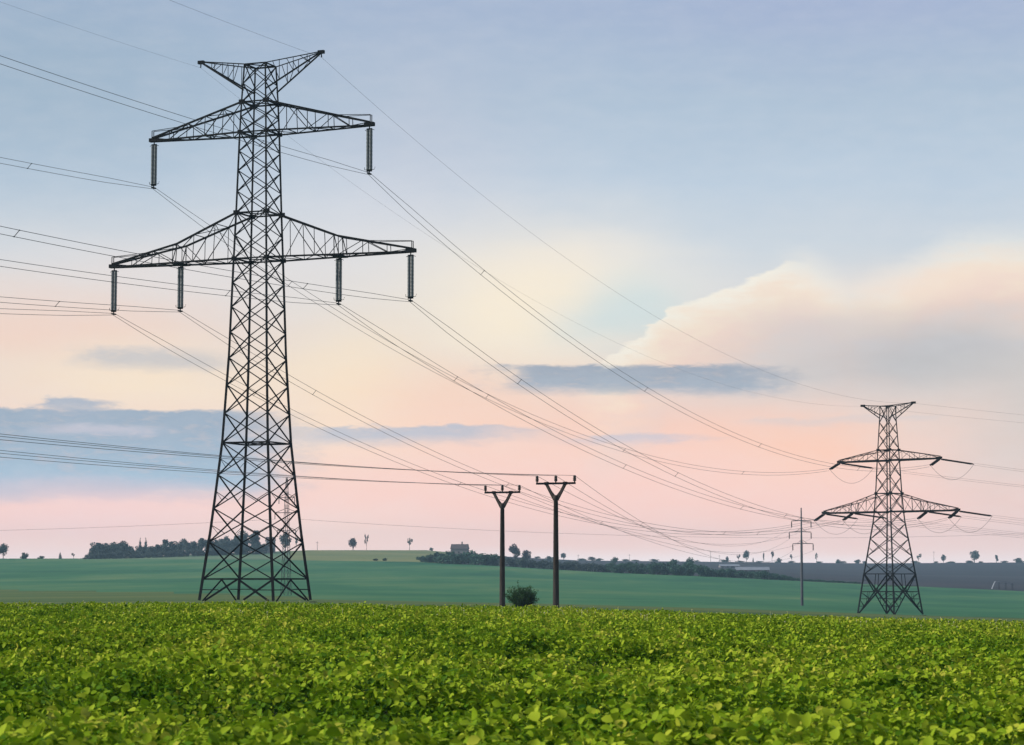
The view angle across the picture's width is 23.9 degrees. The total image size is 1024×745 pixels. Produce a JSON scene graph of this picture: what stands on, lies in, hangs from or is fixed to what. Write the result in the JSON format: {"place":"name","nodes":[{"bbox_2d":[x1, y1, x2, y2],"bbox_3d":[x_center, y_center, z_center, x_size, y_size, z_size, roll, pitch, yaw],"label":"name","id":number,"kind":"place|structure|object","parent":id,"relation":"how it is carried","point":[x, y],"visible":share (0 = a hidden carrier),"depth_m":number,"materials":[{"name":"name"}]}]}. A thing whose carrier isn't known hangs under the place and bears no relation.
{"place":"outdoors","nodes":[
{"label":"outdoors","id":0,"kind":"place"},
{"bbox_2d":[0,550,1023,731],"bbox_3d":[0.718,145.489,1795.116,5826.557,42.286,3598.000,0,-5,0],"label":"ground","id":1,"kind":"structure","parent":0,"point":[962,591],"depth_m":790.63,"materials":[{"name":"green plant"}]},
{"bbox_2d":[0,543,8,558],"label":"skyline tree","id":2,"kind":"object","parent":1,"relation":"on","point":[3,548],"visible":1,"depth_m":1246.27,"materials":[{"name":"green plant"}]},
{"bbox_2d":[20,552,28,558],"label":"skyline tree","id":3,"kind":"object","parent":1,"relation":"on","point":[24,556],"visible":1,"depth_m":1265.75,"materials":[{"name":"green plant"}]},
{"bbox_2d":[90,542,103,549],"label":"tree","id":4,"kind":"object","parent":1,"relation":"on","point":[97,545],"visible":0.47,"depth_m":1291.70,"materials":[{"name":"green plant"}]},
{"bbox_2d":[93,548,104,553],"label":"tree","id":5,"kind":"object","parent":1,"relation":"on","point":[96,551],"visible":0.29,"depth_m":1265.89,"materials":[{"name":"green plant"}]},
{"bbox_2d":[106,552,113,558],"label":"tree","id":6,"kind":"object","parent":1,"relation":"on","point":[111,555],"visible":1,"depth_m":1251.95,"materials":[{"name":"green plant"}]},
{"bbox_2d":[109,545,120,552],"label":"tree","id":7,"kind":"object","parent":1,"relation":"on","point":[114,549],"visible":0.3,"depth_m":1282.55,"materials":[{"name":"green plant"}]},
{"bbox_2d":[116,549,124,558],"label":"tree","id":8,"kind":"object","parent":1,"relation":"on","point":[119,554],"visible":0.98,"depth_m":1261.49,"materials":[{"name":"green plant"}]},
{"bbox_2d":[117,542,127,553],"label":"tree","id":9,"kind":"object","parent":1,"relation":"on","point":[123,547],"visible":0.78,"depth_m":1288.71,"materials":[{"name":"green plant"}]},
{"bbox_2d":[126,546,134,557],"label":"tree","id":10,"kind":"object","parent":1,"relation":"on","point":[130,549],"visible":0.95,"depth_m":1295.93,"materials":[{"name":"green plant"}]},
{"bbox_2d":[146,546,154,552],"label":"tree","id":11,"kind":"object","parent":1,"relation":"on","point":[150,549],"visible":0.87,"depth_m":1317.99,"materials":[{"name":"green plant"}]},
{"bbox_2d":[155,544,160,552],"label":"tree","id":12,"kind":"object","parent":1,"relation":"on","point":[158,548],"visible":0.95,"depth_m":1324.13,"materials":[{"name":"green plant"}]},
{"bbox_2d":[160,544,172,551],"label":"tree","id":13,"kind":"object","parent":1,"relation":"on","point":[164,547],"visible":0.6,"depth_m":1330.67,"materials":[{"name":"green plant"}]},
{"bbox_2d":[166,541,178,550],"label":"tree","id":14,"kind":"object","parent":1,"relation":"on","point":[172,545],"visible":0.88,"depth_m":1338.85,"materials":[{"name":"green plant"}]},
{"bbox_2d":[177,538,189,547],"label":"tree","id":15,"kind":"object","parent":1,"relation":"on","point":[183,541],"visible":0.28,"depth_m":1375.07,"materials":[{"name":"green plant"}]},
{"bbox_2d":[181,543,192,551],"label":"tree","id":16,"kind":"object","parent":1,"relation":"on","point":[186,547],"visible":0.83,"depth_m":1351.87,"materials":[{"name":"green plant"}]},
{"bbox_2d":[195,540,206,550],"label":"tree","id":17,"kind":"object","parent":1,"relation":"on","point":[200,545],"visible":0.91,"depth_m":1365.39,"materials":[{"name":"green plant"}]},
{"bbox_2d":[220,546,228,554],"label":"tree","id":18,"kind":"object","parent":1,"relation":"on","point":[225,549],"visible":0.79,"depth_m":1360.14,"materials":[{"name":"green plant"}]},
{"bbox_2d":[220,540,231,547],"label":"tree","id":19,"kind":"object","parent":1,"relation":"on","point":[225,543],"visible":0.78,"depth_m":1388.01,"materials":[{"name":"green plant"}]},
{"bbox_2d":[229,538,239,553],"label":"tree","id":20,"kind":"object","parent":1,"relation":"on","point":[234,542],"visible":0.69,"depth_m":1397.69,"materials":[{"name":"green plant"}]},
{"bbox_2d":[231,546,239,554],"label":"tree","id":21,"kind":"object","parent":1,"relation":"on","point":[236,551],"visible":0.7,"depth_m":1372.32,"materials":[{"name":"green plant"}]},
{"bbox_2d":[237,530,251,544],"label":"tree","id":22,"kind":"object","parent":1,"relation":"on","point":[246,537],"visible":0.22,"depth_m":1434.97,"materials":[{"name":"green plant"}]},
{"bbox_2d":[243,544,255,553],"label":"tree","id":23,"kind":"object","parent":1,"relation":"on","point":[248,549],"visible":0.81,"depth_m":1384.49,"materials":[{"name":"green plant"}]},
{"bbox_2d":[249,534,259,544],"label":"tree","id":24,"kind":"object","parent":1,"relation":"on","point":[254,539],"visible":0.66,"depth_m":1415.97,"materials":[{"name":"green plant"}]},
{"bbox_2d":[248,542,262,553],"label":"tree","id":25,"kind":"object","parent":1,"relation":"on","point":[256,544],"visible":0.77,"depth_m":1392.18,"materials":[{"name":"green plant"}]},
{"bbox_2d":[109,50,416,601],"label":"transmission tower","id":26,"kind":"structure","parent":1,"relation":"on","point":[338,256],"depth_m":219.30,"materials":[{"name":"metal"}]},
{"bbox_2d":[0,308,812,534],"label":"power cable","id":27,"kind":"object","parent":26,"relation":"hanging from","point":[357,440],"visible":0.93,"depth_m":261.54,"materials":[{"name":"metal"}]},
{"bbox_2d":[0,157,829,474],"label":"power cable","id":28,"kind":"object","parent":26,"relation":"hanging from","point":[348,317],"visible":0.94,"depth_m":255.65,"materials":[{"name":"metal"}]},
{"bbox_2d":[0,297,842,534],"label":"power cable","id":29,"kind":"object","parent":26,"relation":"hanging from","point":[365,417],"visible":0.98,"depth_m":250.47,"materials":[{"name":"metal"}]},
{"bbox_2d":[10,5,833,405],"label":"earth wire","id":30,"kind":"object","parent":26,"relation":"attached to","point":[416,227],"visible":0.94,"depth_m":253.15,"materials":[{"name":"metal"}]},
{"bbox_2d":[0,259,914,524],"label":"power cable","id":31,"kind":"object","parent":26,"relation":"hanging from","point":[397,346],"visible":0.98,"depth_m":220.97,"materials":[{"name":"metal"}]},
{"bbox_2d":[1,56,930,470],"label":"power cable","id":32,"kind":"object","parent":26,"relation":"hanging from","point":[421,224],"visible":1,"depth_m":220.95,"materials":[{"name":"metal"}]},
{"bbox_2d":[0,226,948,529],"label":"power cable","id":33,"kind":"object","parent":26,"relation":"hanging from","point":[446,332],"visible":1,"depth_m":213.15,"materials":[{"name":"metal"}]},
{"bbox_2d":[170,0,890,402],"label":"earth wire","id":34,"kind":"object","parent":26,"relation":"attached to","point":[476,190],"visible":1,"depth_m":247.05,"materials":[{"name":"metal"}]},
{"bbox_2d":[258,544,267,553],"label":"tree","id":35,"kind":"object","parent":1,"relation":"on","point":[264,549],"visible":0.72,"depth_m":1397.78,"materials":[{"name":"green plant"}]},
{"bbox_2d":[265,537,275,552],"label":"farm building","id":36,"kind":"structure","parent":1,"relation":"on","point":[268,545],"depth_m":1432.01,"materials":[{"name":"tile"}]},
{"bbox_2d":[279,531,291,550],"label":"skyline tree","id":37,"kind":"object","parent":1,"relation":"on","point":[281,538],"visible":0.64,"depth_m":1476.09,"materials":[{"name":"green plant"}]},
{"bbox_2d":[276,478,295,594],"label":"lattice mast","id":38,"kind":"object","parent":1,"relation":"on","point":[287,530],"visible":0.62,"depth_m":449.05,"materials":[{"name":"grey metal"}]},
{"bbox_2d":[30,519,268,529],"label":"power line","id":39,"kind":"object","parent":38,"relation":"attached to","point":[144,525],"visible":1,"depth_m":445.75,"materials":[{"name":"metal"}]},
{"bbox_2d":[302,519,1002,537],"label":"power line","id":40,"kind":"object","parent":38,"relation":"attached to","point":[630,535],"visible":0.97,"depth_m":480.91,"materials":[{"name":"metal"}]},
{"bbox_2d":[348,538,356,548],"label":"skyline tree","id":41,"kind":"object","parent":1,"relation":"on","point":[352,543],"visible":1,"depth_m":1621.30,"materials":[{"name":"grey plant"}]},
{"bbox_2d":[429,552,438,562],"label":"hedge bush","id":42,"kind":"object","parent":1,"relation":"on","point":[435,555],"visible":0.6,"depth_m":1140.41,"materials":[{"name":"green plant"}]},
{"bbox_2d":[433,553,446,562],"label":"hedge bush","id":43,"kind":"object","parent":1,"relation":"on","point":[439,554],"visible":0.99,"depth_m":1125.33,"materials":[{"name":"green plant"}]},
{"bbox_2d":[434,551,456,563],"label":"hedge bush","id":44,"kind":"object","parent":1,"relation":"on","point":[450,554],"visible":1,"depth_m":1119.83,"materials":[{"name":"green plant"}]},
{"bbox_2d":[450,542,468,553],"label":"house","id":45,"kind":"structure","parent":1,"relation":"on","point":[459,548],"depth_m":1552.57,"materials":[{"name":"tile"}]},
{"bbox_2d":[449,553,471,563],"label":"hedge bush","id":46,"kind":"object","parent":1,"relation":"on","point":[459,559],"visible":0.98,"depth_m":1114.92,"materials":[{"name":"green plant"}]},
{"bbox_2d":[463,550,477,564],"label":"hedge bush","id":47,"kind":"object","parent":1,"relation":"on","point":[467,554],"visible":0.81,"depth_m":1121.60,"materials":[{"name":"green plant"}]},
{"bbox_2d":[469,553,487,564],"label":"hedge bush","id":48,"kind":"object","parent":1,"relation":"on","point":[476,558],"visible":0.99,"depth_m":1109.96,"materials":[{"name":"green plant"}]},
{"bbox_2d":[480,554,495,564],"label":"hedge bush","id":49,"kind":"object","parent":1,"relation":"on","point":[488,557],"visible":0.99,"depth_m":1109.97,"materials":[{"name":"green plant"}]},
{"bbox_2d":[485,554,499,565],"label":"hedge bush","id":50,"kind":"object","parent":1,"relation":"on","point":[496,556],"visible":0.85,"depth_m":1109.85,"materials":[{"name":"green plant"}]},
{"bbox_2d":[484,485,520,605],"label":"utility pole","id":51,"kind":"object","parent":1,"relation":"on","point":[502,506],"visible":0.96,"depth_m":207.36,"materials":[{"name":"wood"}]},
{"bbox_2d":[0,450,802,543],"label":"power line","id":52,"kind":"object","parent":51,"relation":"attached to","point":[322,477],"visible":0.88,"depth_m":180.14,"materials":[{"name":"metal"}]},
{"bbox_2d":[1,453,807,552],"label":"power line","id":53,"kind":"object","parent":51,"relation":"attached to","point":[331,478],"visible":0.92,"depth_m":179.38,"materials":[{"name":"metal"}]},
{"bbox_2d":[2,457,808,561],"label":"power line","id":54,"kind":"object","parent":51,"relation":"attached to","point":[334,479],"visible":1,"depth_m":178.86,"materials":[{"name":"metal"}]},
{"bbox_2d":[505,557,516,566],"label":"hedge bush","id":55,"kind":"object","parent":1,"relation":"on","point":[510,561],"visible":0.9,"depth_m":1102.32,"materials":[{"name":"green plant"}]},
{"bbox_2d":[0,600,1023,744],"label":"crop plants","id":56,"kind":"object","parent":1,"relation":"on","point":[91,673],"visible":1,"depth_m":22.56,"materials":[{"name":"green plant"}]},
{"bbox_2d":[508,543,520,558],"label":"skyline tree","id":57,"kind":"object","parent":1,"relation":"on","point":[514,550],"visible":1,"depth_m":1494.25,"materials":[{"name":"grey plant"}]},
{"bbox_2d":[18,600,1021,628],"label":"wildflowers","id":58,"kind":"object","parent":1,"relation":"on","point":[498,605],"visible":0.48,"depth_m":64.48,"materials":[{"name":"plant"}]},
{"bbox_2d":[503,580,539,606],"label":"round bush","id":59,"kind":"object","parent":1,"relation":"on","point":[523,597],"visible":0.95,"depth_m":194.72,"materials":[{"name":"green plant"}]},
{"bbox_2d":[515,557,527,567],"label":"hedge bush","id":60,"kind":"object","parent":1,"relation":"on","point":[522,562],"visible":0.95,"depth_m":1087.57,"materials":[{"name":"green plant"}]},
{"bbox_2d":[522,550,530,558],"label":"skyline tree","id":61,"kind":"object","parent":1,"relation":"on","point":[526,554],"visible":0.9,"depth_m":1494.94,"materials":[{"name":"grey plant"}]},
{"bbox_2d":[524,559,533,567],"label":"hedge bush","id":62,"kind":"object","parent":1,"relation":"on","point":[530,563],"visible":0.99,"depth_m":1094.79,"materials":[{"name":"green plant"}]},
{"bbox_2d":[533,561,544,568],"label":"hedge bush","id":63,"kind":"object","parent":1,"relation":"on","point":[539,564],"visible":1,"depth_m":1083.72,"materials":[{"name":"green plant"}]},
{"bbox_2d":[534,560,548,568],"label":"hedge bush","id":64,"kind":"object","parent":1,"relation":"on","point":[546,563],"visible":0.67,"depth_m":1093.07,"materials":[{"name":"green plant"}]},
{"bbox_2d":[535,475,575,607],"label":"utility pole","id":65,"kind":"object","parent":1,"relation":"on","point":[555,498],"visible":0.98,"depth_m":189.42,"materials":[{"name":"wood"}]},
{"bbox_2d":[0,436,788,554],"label":"power line","id":66,"kind":"object","parent":65,"relation":"attached to","point":[329,464],"visible":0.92,"depth_m":157.71,"materials":[{"name":"metal"}]},
{"bbox_2d":[0,439,791,563],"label":"power line","id":67,"kind":"object","parent":65,"relation":"attached to","point":[341,466],"visible":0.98,"depth_m":157.63,"materials":[{"name":"metal"}]},
{"bbox_2d":[3,434,790,545],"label":"power line","id":68,"kind":"object","parent":65,"relation":"attached to","point":[330,464],"visible":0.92,"depth_m":157.56,"materials":[{"name":"metal"}]},
{"bbox_2d":[559,562,568,569],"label":"hedge bush","id":69,"kind":"object","parent":1,"relation":"on","point":[564,566],"visible":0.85,"depth_m":1084.29,"materials":[{"name":"green plant"}]},
{"bbox_2d":[566,561,581,570],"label":"hedge bush","id":70,"kind":"object","parent":1,"relation":"on","point":[574,564],"visible":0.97,"depth_m":1083.92,"materials":[{"name":"green plant"}]},
{"bbox_2d":[577,564,586,570],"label":"hedge bush","id":71,"kind":"object","parent":1,"relation":"on","point":[581,567],"visible":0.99,"depth_m":1081.67,"materials":[{"name":"green plant"}]},
{"bbox_2d":[587,563,598,571],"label":"hedge bush","id":72,"kind":"object","parent":1,"relation":"on","point":[591,566],"visible":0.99,"depth_m":1071.46,"materials":[{"name":"green plant"}]},
{"bbox_2d":[594,564,606,571],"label":"hedge bush","id":73,"kind":"object","parent":1,"relation":"on","point":[600,567],"visible":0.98,"depth_m":1070.43,"materials":[{"name":"green plant"}]},
{"bbox_2d":[605,563,615,572],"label":"hedge bush","id":74,"kind":"object","parent":1,"relation":"on","point":[608,569],"visible":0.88,"depth_m":1073.61,"materials":[{"name":"green plant"}]},
{"bbox_2d":[610,557,618,564],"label":"skyline tree","id":75,"kind":"object","parent":1,"relation":"on","point":[614,561],"visible":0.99,"depth_m":1595.02,"materials":[{"name":"green plant"}]},
{"bbox_2d":[612,562,630,572],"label":"hedge bush","id":76,"kind":"object","parent":1,"relation":"on","point":[620,567],"visible":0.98,"depth_m":1058.61,"materials":[{"name":"green plant"}]},
{"bbox_2d":[628,562,644,573],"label":"hedge bush","id":77,"kind":"object","parent":1,"relation":"on","point":[636,570],"visible":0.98,"depth_m":1057.12,"materials":[{"name":"green plant"}]},
{"bbox_2d":[640,563,655,573],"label":"hedge bush","id":78,"kind":"object","parent":1,"relation":"on","point":[646,569],"visible":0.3,"depth_m":1061.47,"materials":[{"name":"green plant"}]},
{"bbox_2d":[648,562,666,574],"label":"hedge bush","id":79,"kind":"object","parent":1,"relation":"on","point":[658,569],"visible":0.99,"depth_m":1047.82,"materials":[{"name":"green plant"}]},
{"bbox_2d":[659,562,674,574],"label":"hedge bush","id":80,"kind":"object","parent":1,"relation":"on","point":[667,566],"visible":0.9,"depth_m":1054.25,"materials":[{"name":"green plant"}]},
{"bbox_2d":[667,564,680,574],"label":"hedge bush","id":81,"kind":"object","parent":1,"relation":"on","point":[672,569],"visible":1,"depth_m":1043.79,"materials":[{"name":"green plant"}]},
{"bbox_2d":[677,565,690,575],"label":"hedge bush","id":82,"kind":"object","parent":1,"relation":"on","point":[683,567],"visible":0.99,"depth_m":1042.57,"materials":[{"name":"green plant"}]},
{"bbox_2d":[680,562,695,575],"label":"hedge bush","id":83,"kind":"object","parent":1,"relation":"on","point":[690,565],"visible":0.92,"depth_m":1043.27,"materials":[{"name":"green plant"}]},
{"bbox_2d":[682,557,694,565],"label":"skyline tree","id":84,"kind":"object","parent":1,"relation":"on","point":[689,560],"visible":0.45,"depth_m":1295.26,"materials":[{"name":"green plant"}]},
{"bbox_2d":[692,565,704,576],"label":"hedge bush","id":85,"kind":"object","parent":1,"relation":"on","point":[697,569],"visible":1,"depth_m":1035.79,"materials":[{"name":"green plant"}]},
{"bbox_2d":[701,566,713,576],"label":"hedge bush","id":86,"kind":"object","parent":1,"relation":"on","point":[707,571],"visible":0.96,"depth_m":1035.51,"materials":[{"name":"green plant"}]},
{"bbox_2d":[712,568,728,576],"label":"hedge bush","id":87,"kind":"object","parent":1,"relation":"on","point":[721,572],"visible":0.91,"depth_m":1037.30,"materials":[{"name":"green plant"}]},
{"bbox_2d":[718,564,739,567],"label":"farm shed","id":88,"kind":"structure","parent":1,"relation":"on","point":[728,565],"depth_m":1740.31,"materials":[{"name":"grey metal"}]},
{"bbox_2d":[724,568,733,577],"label":"hedge bush","id":89,"kind":"object","parent":1,"relation":"on","point":[731,572],"visible":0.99,"depth_m":1041.14,"materials":[{"name":"green plant"}]},
{"bbox_2d":[734,570,746,577],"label":"hedge bush","id":90,"kind":"object","parent":1,"relation":"on","point":[738,574],"visible":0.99,"depth_m":1039.42,"materials":[{"name":"green plant"}]},
{"bbox_2d":[743,550,749,561],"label":"skyline tree","id":91,"kind":"object","parent":1,"relation":"on","point":[747,552],"visible":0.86,"depth_m":2202.34,"materials":[{"name":"green plant"}]},
{"bbox_2d":[746,571,755,578],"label":"hedge bush","id":92,"kind":"object","parent":1,"relation":"on","point":[750,575],"visible":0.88,"depth_m":1034.12,"materials":[{"name":"green plant"}]},
{"bbox_2d":[735,567,769,572],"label":"farm shed","id":93,"kind":"structure","parent":1,"relation":"on","point":[754,569],"depth_m":1320.78,"materials":[{"name":"grey metal"}]},
{"bbox_2d":[755,570,771,579],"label":"hedge bush","id":94,"kind":"object","parent":1,"relation":"on","point":[763,574],"visible":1,"depth_m":1017.54,"materials":[{"name":"green plant"}]},
{"bbox_2d":[772,573,779,579],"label":"hedge bush","id":95,"kind":"object","parent":1,"relation":"on","point":[775,576],"visible":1,"depth_m":1017.04,"materials":[{"name":"green plant"}]},
{"bbox_2d":[789,508,813,605],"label":"power mast","id":96,"kind":"object","parent":1,"relation":"on","point":[801,560],"visible":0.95,"depth_m":498.44,"materials":[{"name":"grey metal"}]},
{"bbox_2d":[814,401,990,615],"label":"transmission tower","id":97,"kind":"structure","parent":1,"relation":"on","point":[890,493],"depth_m":394.20,"materials":[{"name":"metal"}]},
{"bbox_2d":[817,518,1018,537],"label":"power cable","id":98,"kind":"object","parent":97,"relation":"hanging from","point":[923,527],"visible":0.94,"depth_m":410.83,"materials":[{"name":"metal"}]},
{"bbox_2d":[831,467,1023,486],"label":"power cable","id":99,"kind":"object","parent":97,"relation":"hanging from","point":[930,476],"visible":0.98,"depth_m":408.50,"materials":[{"name":"metal"}]},
{"bbox_2d":[847,517,1021,534],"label":"power cable","id":100,"kind":"object","parent":97,"relation":"hanging from","point":[939,525],"visible":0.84,"depth_m":405.52,"materials":[{"name":"metal"}]},
{"bbox_2d":[970,550,979,562],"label":"skyline tree","id":101,"kind":"object","parent":1,"relation":"on","point":[974,554],"visible":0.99,"depth_m":2220.16,"materials":[{"name":"green plant"}]},
{"bbox_2d":[0,0,1023,562],"label":"sky","id":102,"kind":"structure","parent":0,"point":[824,195],"materials":[{"name":"blue"}]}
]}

